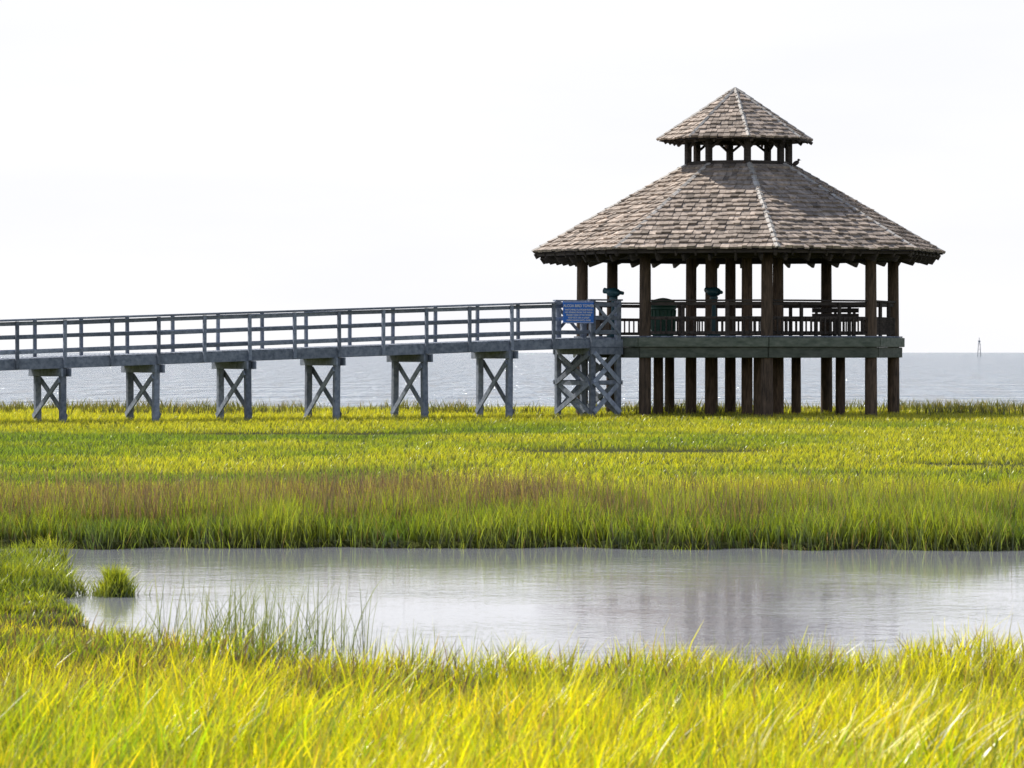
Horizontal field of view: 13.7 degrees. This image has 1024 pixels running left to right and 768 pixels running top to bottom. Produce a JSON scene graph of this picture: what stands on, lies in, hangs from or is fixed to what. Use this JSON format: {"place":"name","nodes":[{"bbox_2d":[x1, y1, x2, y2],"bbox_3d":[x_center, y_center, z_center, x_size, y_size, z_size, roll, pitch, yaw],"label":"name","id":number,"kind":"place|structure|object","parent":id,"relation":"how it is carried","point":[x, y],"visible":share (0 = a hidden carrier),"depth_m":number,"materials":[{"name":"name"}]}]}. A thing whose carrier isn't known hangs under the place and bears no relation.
{"place":"outdoors","nodes":[
{"label":"outdoors","id":0,"kind":"place"},
{"bbox_2d":[0,547,1023,681],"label":"pond","id":1,"kind":"structure","parent":0,"point":[599,597],"depth_m":35.22,"materials":[{"name":"grey liquid"}]},
{"bbox_2d":[121,561,1016,673],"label":"pond reeds","id":2,"kind":"object","parent":1,"relation":"in","point":[264,624],"visible":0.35,"depth_m":28.24,"materials":[{"name":"green plant"}]},
{"bbox_2d":[0,404,1023,493],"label":"marsh meadow","id":3,"kind":"structure","parent":0,"point":[687,425],"depth_m":87.36,"materials":[{"name":"green plant"}]},
{"bbox_2d":[0,662,1023,767],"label":"tall foreground grass","id":4,"kind":"structure","parent":0,"point":[918,750],"depth_m":17.80,"materials":[{"name":"yellow plant"}]},
{"bbox_2d":[0,353,1023,408],"bbox_3d":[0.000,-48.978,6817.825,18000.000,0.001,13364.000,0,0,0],"label":"sea","id":5,"kind":"structure","parent":0,"point":[928,376],"depth_m":311.00,"materials":[{"name":"grey liquid"}]},
{"bbox_2d":[0,419,1023,705],"bbox_3d":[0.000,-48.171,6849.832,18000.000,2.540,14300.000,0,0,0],"label":"ground","id":6,"kind":"structure","parent":0,"point":[510,545],"depth_m":44.10,"materials":[{"name":"green plant"}]},
{"bbox_2d":[0,532,157,613],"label":"spit grass","id":7,"kind":"structure","parent":6,"relation":"on","point":[37,571],"depth_m":35.18,"materials":[{"name":"green plant"}]},
{"bbox_2d":[0,299,622,422],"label":"boardwalk","id":8,"kind":"structure","parent":6,"relation":"on","point":[590,349],"depth_m":118.52,"materials":[{"name":"grey wood"}]},
{"bbox_2d":[563,301,593,323],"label":"information sign","id":9,"kind":"object","parent":8,"relation":"attached to","point":[578,311],"visible":1,"depth_m":121.46,"materials":[{"name":"blue metal"}]},
{"bbox_2d":[0,443,1023,537],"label":"dry reed stems","id":10,"kind":"object","parent":6,"relation":"on","point":[513,490],"visible":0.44,"depth_m":47.64,"materials":[{"name":"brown plant"}]},
{"bbox_2d":[0,587,1023,767],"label":"foreground grass","id":11,"kind":"structure","parent":6,"relation":"on","point":[178,663],"depth_m":20.40,"materials":[{"name":"yellow plant"}]},
{"bbox_2d":[0,469,1023,551],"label":"bank grass","id":12,"kind":"structure","parent":6,"relation":"on","point":[910,524],"depth_m":44.32,"materials":[{"name":"green plant"}]},
{"bbox_2d":[0,396,1023,417],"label":"shore weeds","id":13,"kind":"object","parent":6,"relation":"on","point":[962,408],"visible":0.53,"depth_m":129.64,"materials":[{"name":"green plant"}]},
{"bbox_2d":[532,87,945,418],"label":"gazebo","id":14,"kind":"object","parent":6,"relation":"on","point":[747,212],"visible":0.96,"depth_m":122.69,"materials":[{"name":"brown wood"}]},
{"bbox_2d":[603,288,623,336],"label":"spotting scope","id":15,"kind":"object","parent":14,"relation":"on","point":[613,293],"visible":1,"depth_m":122.78,"materials":[{"name":"metal"}]},
{"bbox_2d":[651,298,676,335],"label":"trash bin","id":16,"kind":"object","parent":14,"relation":"on","point":[663,310],"visible":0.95,"depth_m":122.61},
{"bbox_2d":[704,287,722,335],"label":"spotting scope","id":17,"kind":"object","parent":14,"relation":"on","point":[713,292],"visible":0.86,"depth_m":123.29,"materials":[{"name":"metal"}]},
{"bbox_2d":[791,159,799,167],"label":"perched bird","id":18,"kind":"object","parent":14,"relation":"on","point":[795,163],"visible":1,"depth_m":124.72},
{"bbox_2d":[812,308,858,335],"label":"bench","id":19,"kind":"object","parent":14,"relation":"on","point":[816,311],"visible":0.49,"depth_m":123.99,"materials":[{"name":"brown wood"}]},
{"bbox_2d":[0,0,1023,352],"label":"sky","id":20,"kind":"structure","parent":0,"point":[157,156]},
{"bbox_2d":[733,676,1023,767],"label":"seed plume grass","id":21,"kind":"object","parent":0,"point":[885,737],"depth_m":17.68,"materials":[{"name":"yellow plant"}]}
]}

